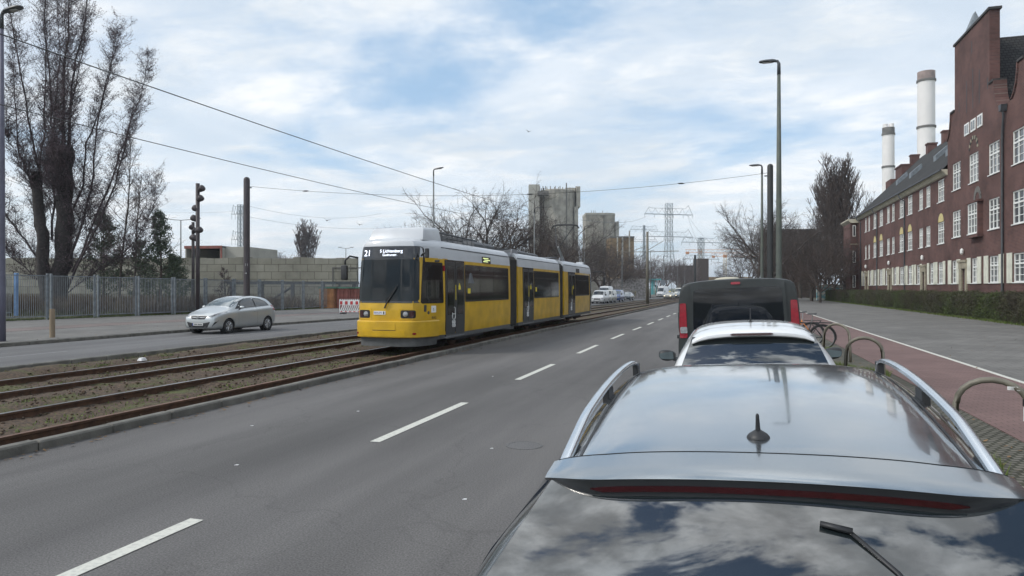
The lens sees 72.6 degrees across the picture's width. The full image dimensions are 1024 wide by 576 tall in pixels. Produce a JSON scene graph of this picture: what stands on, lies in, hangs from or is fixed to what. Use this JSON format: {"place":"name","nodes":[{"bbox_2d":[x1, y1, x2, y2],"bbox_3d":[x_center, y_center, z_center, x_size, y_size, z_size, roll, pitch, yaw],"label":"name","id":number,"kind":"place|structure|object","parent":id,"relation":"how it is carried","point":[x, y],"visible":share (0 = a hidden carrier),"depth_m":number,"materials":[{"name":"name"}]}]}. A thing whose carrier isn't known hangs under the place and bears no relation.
{"place":"outdoors","nodes":[
{"label":"outdoors","id":0,"kind":"place"},
{"bbox_2d":[6,312,352,331],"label":"cycle path","id":1,"kind":"structure","parent":0,"point":[74,326],"depth_m":33.06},
{"bbox_2d":[0,104,623,261],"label":"contact wire","id":2,"kind":"object","parent":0,"point":[229,161],"visible":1,"depth_m":17.28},
{"bbox_2d":[0,33,652,261],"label":"contact wire","id":3,"kind":"object","parent":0,"point":[239,117],"visible":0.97,"depth_m":12.69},
{"bbox_2d":[0,295,661,342],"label":"pavement","id":4,"kind":"structure","parent":0,"point":[29,335],"depth_m":33.21,"materials":[{"name":"concrete"}]},
{"bbox_2d":[0,5,23,341],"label":"street lamp","id":5,"kind":"object","parent":4,"relation":"on","point":[13,8],"visible":0.95,"depth_m":22.54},
{"bbox_2d":[49,309,54,337],"bbox_3d":[-16.089,1.280,24.400,0.170,1.100,0.166,0,0,17],"label":"wooden post","id":6,"kind":"object","parent":4,"relation":"on","point":[51,323],"visible":0.88,"depth_m":24.34,"materials":[{"name":"brown wood"}]},
{"bbox_2d":[0,317,358,346],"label":"kerb","id":7,"kind":"structure","parent":4,"relation":"on","point":[10,344],"depth_m":26.09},
{"bbox_2d":[6,273,359,318],"bbox_3d":[-15.931,0.671,71.006,0.100,2.988,73.510,0,0,17],"label":"metal fence","id":8,"kind":"object","parent":4,"relation":"on","point":[49,290],"visible":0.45,"depth_m":45.87,"materials":[{"name":"metal"}]},
{"bbox_2d":[190,183,205,309],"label":"traffic light","id":9,"kind":"structure","parent":4,"relation":"on","point":[196,209],"depth_m":45.88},
{"bbox_2d":[243,177,251,295],"bbox_3d":[-13.149,-1.841,34.683,0.438,7.378,0.326,0,0,17],"label":"wire mast","id":10,"kind":"object","parent":4,"relation":"on","point":[246,239],"visible":0.73,"depth_m":34.58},
{"bbox_2d":[250,173,763,195],"bbox_3d":[-0.639,-4.889,33.449,25.252,0.903,0.016,0,0,6],"label":"span wire","id":11,"kind":"object","parent":10,"relation":"attached to","point":[518,194],"visible":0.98,"depth_m":33.35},
{"bbox_2d":[332,287,353,307],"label":"skip container","id":12,"kind":"object","parent":4,"relation":"on","point":[341,294],"visible":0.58,"depth_m":66.00,"materials":[{"name":"metal"}]},
{"bbox_2d":[339,299,358,313],"bbox_3d":[-11.392,1.315,49.865,2.000,1.060,0.800,0,0,8],"label":"road barrier","id":13,"kind":"object","parent":4,"relation":"on","point":[349,302],"visible":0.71,"depth_m":49.88,"materials":[{"name":"white paint"}]},
{"bbox_2d":[412,189,545,251],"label":"bare tree","id":14,"kind":"object","parent":4,"relation":"on","point":[467,230],"visible":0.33,"depth_m":74.29,"materials":[{"name":"brown plant"}]},
{"bbox_2d":[402,172,566,252],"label":"bare tree","id":15,"kind":"object","parent":4,"relation":"on","point":[494,217],"visible":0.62,"depth_m":81.01,"materials":[{"name":"brown plant"}]},
{"bbox_2d":[453,208,558,256],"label":"bare tree","id":16,"kind":"object","parent":4,"relation":"on","point":[515,237],"visible":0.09,"depth_m":90.92,"materials":[{"name":"brown plant"}]},
{"bbox_2d":[487,201,602,262],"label":"bare tree","id":17,"kind":"object","parent":4,"relation":"on","point":[542,251],"visible":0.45,"depth_m":84.61,"materials":[{"name":"brown plant"}]},
{"bbox_2d":[506,211,612,277],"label":"bare tree","id":18,"kind":"object","parent":4,"relation":"on","point":[574,243],"visible":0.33,"depth_m":102.84,"materials":[{"name":"brown plant"}]},
{"bbox_2d":[535,211,629,267],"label":"bare tree","id":19,"kind":"object","parent":4,"relation":"on","point":[560,242],"visible":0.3,"depth_m":108.84,"materials":[{"name":"brown plant"}]},
{"bbox_2d":[553,235,632,281],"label":"bare tree","id":20,"kind":"object","parent":4,"relation":"on","point":[603,269],"visible":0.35,"depth_m":120.76,"materials":[{"name":"brown plant"}]},
{"bbox_2d":[573,231,639,289],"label":"bare tree","id":21,"kind":"object","parent":4,"relation":"on","point":[599,268],"visible":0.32,"depth_m":130.98,"materials":[{"name":"brown plant"}]},
{"bbox_2d":[575,239,644,285],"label":"bare tree","id":22,"kind":"object","parent":4,"relation":"on","point":[627,264],"visible":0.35,"depth_m":142.83,"materials":[{"name":"brown plant"}]},
{"bbox_2d":[598,279,645,297],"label":"graffiti wall","id":23,"kind":"structure","parent":4,"relation":"on","point":[638,290],"depth_m":150.00,"materials":[{"name":"concrete"}]},
{"bbox_2d":[603,244,655,286],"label":"bare tree","id":24,"kind":"object","parent":4,"relation":"on","point":[632,274],"visible":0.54,"depth_m":150.24,"materials":[{"name":"brown plant"}]},
{"bbox_2d":[615,249,667,281],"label":"bare tree","id":25,"kind":"object","parent":4,"relation":"on","point":[633,265],"visible":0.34,"depth_m":166.17,"materials":[{"name":"brown plant"}]},
{"bbox_2d":[645,259,673,288],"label":"bare tree","id":26,"kind":"object","parent":4,"relation":"on","point":[659,270],"visible":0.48,"depth_m":195.90,"materials":[{"name":"grey plant"}]},
{"bbox_2d":[652,261,682,285],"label":"bare tree","id":27,"kind":"object","parent":4,"relation":"on","point":[673,277],"visible":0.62,"depth_m":214.65,"materials":[{"name":"grey plant"}]},
{"bbox_2d":[661,255,698,287],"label":"bare tree","id":28,"kind":"object","parent":4,"relation":"on","point":[682,270],"visible":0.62,"depth_m":234.71,"materials":[{"name":"grey plant"}]},
{"bbox_2d":[0,297,663,366],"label":"road","id":29,"kind":"structure","parent":0,"point":[87,348],"depth_m":23.67,"materials":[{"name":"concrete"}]},
{"bbox_2d":[0,328,356,371],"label":"kerb median","id":30,"kind":"object","parent":29,"relation":"on","point":[103,357],"visible":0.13,"depth_m":19.16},
{"bbox_2d":[185,296,274,333],"bbox_3d":[-11.940,1.113,29.693,2.097,1.552,4.031,0,0,17],"label":"hatchback car","id":31,"kind":"object","parent":29,"relation":"on","point":[228,314],"visible":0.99,"depth_m":28.89,"materials":[{"name":"silver paint"}]},
{"bbox_2d":[591,290,609,303],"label":"panel van","id":32,"kind":"object","parent":29,"relation":"on","point":[603,296],"visible":0.97,"depth_m":100.35,"materials":[{"name":"white paint"}]},
{"bbox_2d":[0,302,678,575],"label":"road","id":33,"kind":"structure","parent":0,"point":[316,481],"depth_m":6.99,"materials":[{"name":"asphalt"}]},
{"bbox_2d":[57,313,675,575],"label":"lane markings","id":34,"kind":"object","parent":33,"relation":"on","point":[101,560],"visible":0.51,"depth_m":5.24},
{"bbox_2d":[8,309,1023,477],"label":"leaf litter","id":35,"kind":"object","parent":33,"relation":"on","point":[443,355],"visible":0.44,"depth_m":11.93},
{"bbox_2d":[506,441,542,449],"bbox_3d":[0.144,1.858,8.195,0.440,0.024,0.440,0,0,17],"label":"manhole cover","id":36,"kind":"object","parent":33,"relation":"on","point":[524,445],"visible":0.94,"depth_m":8.19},
{"bbox_2d":[677,277,800,352],"bbox_3d":[4.296,0.833,13.315,2.340,2.051,4.855,-3,-1,17],"label":"parked van","id":37,"kind":"object","parent":33,"relation":"on","point":[718,300],"visible":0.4,"depth_m":11.05,"materials":[{"name":"paint"}]},
{"bbox_2d":[474,359,1023,575],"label":"estate car","id":38,"kind":"object","parent":33,"relation":"on","point":[765,469],"visible":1,"depth_m":1.60,"materials":[{"name":"silver paint"}]},
{"bbox_2d":[659,309,841,365],"bbox_3d":[2.720,1.022,8.003,2.108,1.648,4.059,-3,-1,17],"label":"parked car","id":39,"kind":"object","parent":33,"relation":"on","point":[750,341],"visible":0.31,"depth_m":6.34,"materials":[{"name":"white paint"}]},
{"bbox_2d":[0,298,678,443],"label":"track bed","id":40,"kind":"object","parent":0,"point":[27,423],"visible":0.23,"depth_m":15.02,"materials":[{"name":"gravel"}]},
{"bbox_2d":[0,319,577,432],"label":"track weeds","id":41,"kind":"object","parent":40,"relation":"on","point":[211,360],"visible":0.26,"depth_m":14.22,"materials":[{"name":"green plant"}]},
{"bbox_2d":[0,311,635,458],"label":"kerb track","id":42,"kind":"structure","parent":40,"relation":"on","point":[17,448],"depth_m":10.60,"materials":[{"name":"concrete"}]},
{"bbox_2d":[633,232,671,303],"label":"bracket mast","id":43,"kind":"object","parent":40,"relation":"on","point":[647,267],"visible":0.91,"depth_m":97.28,"materials":[{"name":"metal"}]},
{"bbox_2d":[6,291,674,318],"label":"yard","id":44,"kind":"structure","parent":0,"point":[83,316],"depth_m":43.78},
{"bbox_2d":[14,273,18,315],"bbox_3d":[-31.340,0.400,44.021,0.345,2.700,0.165,0,0,17],"label":"gate post","id":45,"kind":"object","parent":44,"relation":"on","point":[15,295],"visible":0.81,"depth_m":43.94,"materials":[{"name":"metal"}]},
{"bbox_2d":[1,0,169,304],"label":"lopped poplar tree","id":46,"kind":"object","parent":44,"relation":"on","point":[55,172],"visible":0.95,"depth_m":47.77,"materials":[{"name":"brown plant"}]},
{"bbox_2d":[76,212,132,296],"bbox_3d":[-32.407,-2.134,55.942,5.286,8.184,4.024,0,0,17],"label":"pine tree","id":47,"kind":"object","parent":44,"relation":"on","point":[116,271],"visible":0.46,"depth_m":55.60,"materials":[{"name":"green plant"}]},
{"bbox_2d":[75,135,184,299],"bbox_3d":[-29.938,-5.138,54.204,8.086,14.183,7.308,0,0,-33],"label":"young tree","id":48,"kind":"object","parent":44,"relation":"on","point":[127,209],"visible":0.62,"depth_m":54.05,"materials":[{"name":"brown plant"}]},
{"bbox_2d":[108,238,158,297],"bbox_3d":[-32.626,-1.262,59.841,4.391,6.440,4.358,0,0,-20],"label":"pine tree","id":49,"kind":"object","parent":44,"relation":"on","point":[141,253],"visible":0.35,"depth_m":59.98,"materials":[{"name":"green plant"}]},
{"bbox_2d":[110,173,167,296],"bbox_3d":[-30.594,-3.836,57.164,5.518,11.576,6.370,0,0,-24],"label":"young tree","id":50,"kind":"object","parent":44,"relation":"on","point":[132,236],"visible":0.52,"depth_m":57.61,"materials":[{"name":"brown plant"}]},
{"bbox_2d":[6,305,278,315],"bbox_3d":[-33.463,1.616,52.189,26.868,0.672,16.076,0,0,0],"label":"green scrub","id":51,"kind":"object","parent":44,"relation":"on","point":[58,314],"visible":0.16,"depth_m":45.17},
{"bbox_2d":[132,208,189,300],"bbox_3d":[-26.097,-2.007,51.912,3.897,7.928,3.549,0,0,17],"label":"pine tree","id":52,"kind":"object","parent":44,"relation":"on","point":[159,247],"visible":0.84,"depth_m":51.72,"materials":[{"name":"green plant"}]},
{"bbox_2d":[6,293,319,314],"bbox_3d":[-35.804,1.150,57.961,37.332,1.714,25.065,0,0,1],"label":"brown scrub","id":53,"kind":"object","parent":44,"relation":"on","point":[61,305],"visible":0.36,"depth_m":47.36,"materials":[{"name":"plant"}]},
{"bbox_2d":[6,307,321,320],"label":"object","id":54,"kind":"structure","parent":44,"relation":"on","point":[68,317],"depth_m":42.57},
{"bbox_2d":[150,254,190,299],"bbox_3d":[-27.315,-0.475,56.906,3.288,4.860,3.752,0,0,36],"label":"pine tree","id":55,"kind":"object","parent":44,"relation":"on","point":[179,275],"visible":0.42,"depth_m":57.03,"materials":[{"name":"green plant"}]},
{"bbox_2d":[6,257,360,304],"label":"block wall","id":56,"kind":"structure","parent":44,"relation":"on","point":[301,269],"depth_m":73.00,"materials":[{"name":"concrete"}]},
{"bbox_2d":[189,222,195,300],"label":"light column","id":57,"kind":"structure","parent":44,"relation":"on","point":[192,228],"depth_m":55.91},
{"bbox_2d":[184,246,277,257],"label":"storage shed","id":58,"kind":"structure","parent":44,"relation":"on","point":[218,252],"depth_m":93.22,"materials":[{"name":"concrete"}]},
{"bbox_2d":[231,204,242,246],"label":"pylon","id":59,"kind":"object","parent":44,"relation":"on","point":[240,214],"visible":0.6,"depth_m":199.59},
{"bbox_2d":[227,281,358,298],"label":"steel frame","id":60,"kind":"object","parent":44,"relation":"on","point":[353,283],"visible":0.34,"depth_m":67.64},
{"bbox_2d":[292,218,321,257],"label":"poplar tree","id":61,"kind":"object","parent":44,"relation":"on","point":[302,243],"visible":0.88,"depth_m":188.82,"materials":[{"name":"grey plant"}]},
{"bbox_2d":[318,287,336,307],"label":"skip container","id":62,"kind":"object","parent":44,"relation":"on","point":[330,299],"visible":0.48,"depth_m":66.00,"materials":[{"name":"metal"}]},
{"bbox_2d":[528,183,579,261],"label":"concrete silo","id":63,"kind":"object","parent":44,"relation":"on","point":[563,204],"visible":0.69,"depth_m":241.71,"materials":[{"name":"concrete"}]},
{"bbox_2d":[582,210,618,293],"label":"concrete silo","id":64,"kind":"object","parent":44,"relation":"on","point":[593,217],"visible":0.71,"depth_m":260.00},
{"bbox_2d":[606,231,633,278],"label":"plant building","id":65,"kind":"structure","parent":44,"relation":"on","point":[615,239],"depth_m":235.00,"materials":[{"name":"concrete"}]},
{"bbox_2d":[644,203,692,291],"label":"pylon","id":66,"kind":"object","parent":44,"relation":"on","point":[667,226],"visible":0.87,"depth_m":329.33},
{"bbox_2d":[676,259,747,287],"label":"long brick building","id":67,"kind":"structure","parent":44,"relation":"on","point":[703,267],"depth_m":300.00,"materials":[{"name":"brown"}]},
{"bbox_2d":[0,0,1023,287],"label":"sky","id":68,"kind":"structure","parent":0,"point":[618,95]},
{"bbox_2d":[798,298,1023,381],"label":"pavement","id":69,"kind":"structure","parent":0,"point":[957,339],"depth_m":27.50,"materials":[{"name":"concrete"}]},
{"bbox_2d":[713,202,841,277],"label":"bare tree","id":70,"kind":"object","parent":69,"relation":"on","point":[750,239],"visible":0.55,"depth_m":91.60,"materials":[{"name":"brown plant"}]},
{"bbox_2d":[737,218,846,281],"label":"bare tree","id":71,"kind":"object","parent":69,"relation":"on","point":[783,274],"visible":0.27,"depth_m":97.24,"materials":[{"name":"brown plant"}]},
{"bbox_2d":[747,212,837,297],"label":"bare tree","id":72,"kind":"object","parent":69,"relation":"on","point":[800,291],"visible":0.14,"depth_m":117.71,"materials":[{"name":"brown plant"}]},
{"bbox_2d":[773,223,858,300],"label":"bare tree","id":73,"kind":"object","parent":69,"relation":"on","point":[808,283],"visible":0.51,"depth_m":90.98,"materials":[{"name":"brown plant"}]},
{"bbox_2d":[784,235,858,302],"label":"bare tree","id":74,"kind":"object","parent":69,"relation":"on","point":[818,275],"visible":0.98,"depth_m":83.83,"materials":[{"name":"brown plant"}]},
{"bbox_2d":[800,311,1023,442],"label":"cycle path","id":75,"kind":"structure","parent":0,"point":[998,406],"depth_m":13.83,"materials":[{"name":"brick"}]},
{"bbox_2d":[713,230,774,277],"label":"bare tree","id":76,"kind":"object","parent":75,"relation":"on","point":[739,267],"visible":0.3,"depth_m":130.09,"materials":[{"name":"brown plant"}]},
{"bbox_2d":[801,311,1023,383],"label":"path line","id":77,"kind":"object","parent":75,"relation":"on","point":[1007,377],"visible":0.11,"depth_m":17.54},
{"bbox_2d":[807,329,1023,487],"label":"verge","id":78,"kind":"structure","parent":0,"point":[997,441],"depth_m":8.23,"materials":[{"name":"stone"}]},
{"bbox_2d":[712,200,791,277],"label":"bare tree","id":79,"kind":"object","parent":78,"relation":"on","point":[758,247],"visible":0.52,"depth_m":79.34,"materials":[{"name":"brown plant"}]},
{"bbox_2d":[749,164,763,277],"bbox_3d":[14.434,-2.712,41.160,0.826,9.165,0.320,0,0,17],"label":"street lamp","id":80,"kind":"object","parent":78,"relation":"on","point":[761,258],"visible":0.66,"depth_m":41.01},
{"bbox_2d":[764,164,772,277],"bbox_3d":[11.888,-1.933,32.233,0.379,7.605,0.280,0,0,45],"label":"wire mast","id":81,"kind":"object","parent":78,"relation":"on","point":[769,175],"visible":0.8,"depth_m":32.09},
{"bbox_2d":[759,59,781,278],"bbox_3d":[9.921,-3.440,26.747,0.845,10.620,0.320,0,0,17],"label":"street lamp","id":82,"kind":"object","parent":78,"relation":"on","point":[778,218],"visible":0.77,"depth_m":26.59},
{"bbox_2d":[801,313,836,347],"bbox_3d":[8.554,1.254,20.501,1.817,1.078,0.618,0,6,27],"label":"bicycle","id":83,"kind":"object","parent":78,"relation":"on","point":[823,325],"visible":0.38,"depth_m":20.27,"materials":[{"name":"metal"}]},
{"bbox_2d":[822,323,851,362],"bbox_3d":[7.838,1.356,16.834,0.060,1.032,0.777,0,0,-35],"label":"bicycle stand","id":84,"kind":"object","parent":78,"relation":"on","point":[848,333],"visible":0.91,"depth_m":16.67,"materials":[{"name":"metal"}]},
{"bbox_2d":[844,336,885,374],"bbox_3d":[6.289,1.366,12.446,0.710,1.011,0.060,0,0,29],"label":"bicycle stand","id":85,"kind":"object","parent":78,"relation":"on","point":[853,340],"visible":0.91,"depth_m":12.44,"materials":[{"name":"metal"}]},
{"bbox_2d":[825,346,1011,475],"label":"grass tufts","id":86,"kind":"object","parent":78,"relation":"on","point":[1000,464],"visible":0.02,"depth_m":13.87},
{"bbox_2d":[951,377,1023,429],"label":"bicycle stand","id":87,"kind":"object","parent":78,"relation":"on","point":[963,388],"visible":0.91,"depth_m":6.85,"materials":[{"name":"metal"}]},
{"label":"lawn","id":88,"kind":"structure","parent":0,"visible":0},
{"bbox_2d":[766,212,844,283],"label":"bare tree","id":89,"kind":"object","parent":88,"relation":"on","point":[820,243],"visible":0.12,"depth_m":102.15,"materials":[{"name":"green plant"}]},
{"bbox_2d":[791,229,858,289],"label":"bare tree","id":90,"kind":"object","parent":88,"relation":"on","point":[844,282],"visible":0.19,"depth_m":95.93,"materials":[{"name":"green plant"}]},
{"bbox_2d":[805,177,847,283],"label":"poplar tree","id":91,"kind":"object","parent":88,"relation":"on","point":[817,187],"visible":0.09,"depth_m":115.84,"materials":[{"name":"brown plant"}]},
{"bbox_2d":[798,236,860,295],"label":"bare tree","id":92,"kind":"object","parent":88,"relation":"on","point":[836,256],"visible":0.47,"depth_m":91.56,"materials":[{"name":"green plant"}]},
{"bbox_2d":[807,152,870,283],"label":"poplar tree","id":93,"kind":"object","parent":88,"relation":"on","point":[839,185],"visible":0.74,"depth_m":107.02,"materials":[{"name":"brown plant"}]},
{"bbox_2d":[881,123,894,191],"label":"chimney","id":94,"kind":"object","parent":88,"relation":"on","point":[888,152],"visible":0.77,"depth_m":258.53,"materials":[{"name":"concrete"}]},
{"bbox_2d":[825,288,1023,323],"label":"hedge","id":95,"kind":"object","parent":88,"relation":"on","point":[1007,306],"visible":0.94,"depth_m":44.09,"materials":[{"name":"plant"}]},
{"bbox_2d":[826,300,1023,325],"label":"grass edge","id":96,"kind":"object","parent":88,"relation":"on","point":[985,319],"depth_m":43.13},
{"bbox_2d":[916,70,935,157],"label":"chimney","id":97,"kind":"object","parent":88,"relation":"on","point":[925,83],"visible":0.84,"depth_m":247.70,"materials":[{"name":"concrete"}]},
{"bbox_2d":[841,5,1023,292],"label":"brick building","id":98,"kind":"structure","parent":88,"relation":"on","point":[947,214],"depth_m":50.55,"materials":[{"name":"brick"}]},
{"bbox_2d":[951,161,960,191],"bbox_3d":[33.684,-8.445,52.785,0.190,2.106,2.091,0,0,17],"label":"window","id":99,"kind":"structure","parent":98,"relation":"in","point":[957,166],"depth_m":52.89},
{"bbox_2d":[951,210,960,238],"bbox_3d":[33.684,-4.820,52.785,0.190,2.056,2.091,0,0,17],"label":"window","id":100,"kind":"structure","parent":98,"relation":"in","point":[957,214],"depth_m":52.89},
{"bbox_2d":[968,151,978,184],"bbox_3d":[32.536,-8.445,49.083,0.190,2.106,2.063,0,0,17],"label":"window","id":101,"kind":"structure","parent":98,"relation":"in","point":[974,157],"depth_m":49.24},
{"bbox_2d":[965,199,983,238],"bbox_3d":[32.064,-4.765,48.355,0.400,2.530,2.365,0,0,17],"label":"bay window","id":102,"kind":"structure","parent":98,"relation":"in","point":[975,207],"depth_m":47.95,"materials":[{"name":"brick"}]},
{"bbox_2d":[987,197,998,230],"bbox_3d":[31.375,-4.820,45.342,0.190,2.056,2.069,0,0,17],"label":"window","id":103,"kind":"structure","parent":98,"relation":"in","point":[993,203],"depth_m":45.54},
{"bbox_2d":[988,255,997,283],"bbox_3d":[31.352,-1.195,45.269,0.190,1.806,1.916,0,0,17],"label":"window","id":104,"kind":"structure","parent":98,"relation":"in","point":[993,259],"depth_m":45.54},
{"bbox_2d":[987,140,999,176],"bbox_3d":[31.375,-8.445,45.342,0.190,2.106,2.069,0,0,17],"label":"window","id":105,"kind":"structure","parent":98,"relation":"in","point":[994,147],"depth_m":45.54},
{"bbox_2d":[1011,126,1023,166],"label":"window","id":106,"kind":"structure","parent":98,"relation":"in","point":[1018,135],"depth_m":41.66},
{"bbox_2d":[1011,188,1023,225],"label":"window","id":107,"kind":"structure","parent":98,"relation":"in","point":[1018,196],"depth_m":41.66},
{"bbox_2d":[1012,252,1023,282],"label":"window","id":108,"kind":"structure","parent":98,"relation":"in","point":[1018,257],"depth_m":41.51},
{"label":"ground","id":109,"kind":"structure","parent":0,"visible":0},
{"bbox_2d":[0,301,678,445],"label":"tram rail","id":110,"kind":"object","parent":109,"relation":"on","point":[50,431],"visible":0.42,"depth_m":11.53,"materials":[{"name":"metal"}]},
{"bbox_2d":[764,229,819,297],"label":"brown house","id":111,"kind":"structure","parent":109,"relation":"on","point":[806,292],"depth_m":125.00,"materials":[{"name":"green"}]},
{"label":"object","id":112,"kind":"structure","parent":0,"visible":0},
{"bbox_2d":[0,299,674,399],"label":"tram rail","id":113,"kind":"object","parent":112,"relation":"on","point":[42,389],"visible":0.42,"depth_m":15.11,"materials":[{"name":"metal"}]},
{"bbox_2d":[0,300,677,421],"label":"tram rail","id":114,"kind":"object","parent":112,"relation":"on","point":[28,412],"visible":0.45,"depth_m":12.95,"materials":[{"name":"metal"}]},
{"bbox_2d":[341,224,604,346],"bbox_3d":[0.488,-0.970,31.271,3.115,5.480,25.656,0,0,17],"label":"tram","id":115,"kind":"object","parent":114,"relation":"on","point":[423,286],"visible":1,"depth_m":20.80,"materials":[{"name":"yellow metal"}]},
{"bbox_2d":[0,298,678,385],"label":"tram rail","id":116,"kind":"object","parent":112,"relation":"on","point":[38,378],"visible":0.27,"depth_m":16.95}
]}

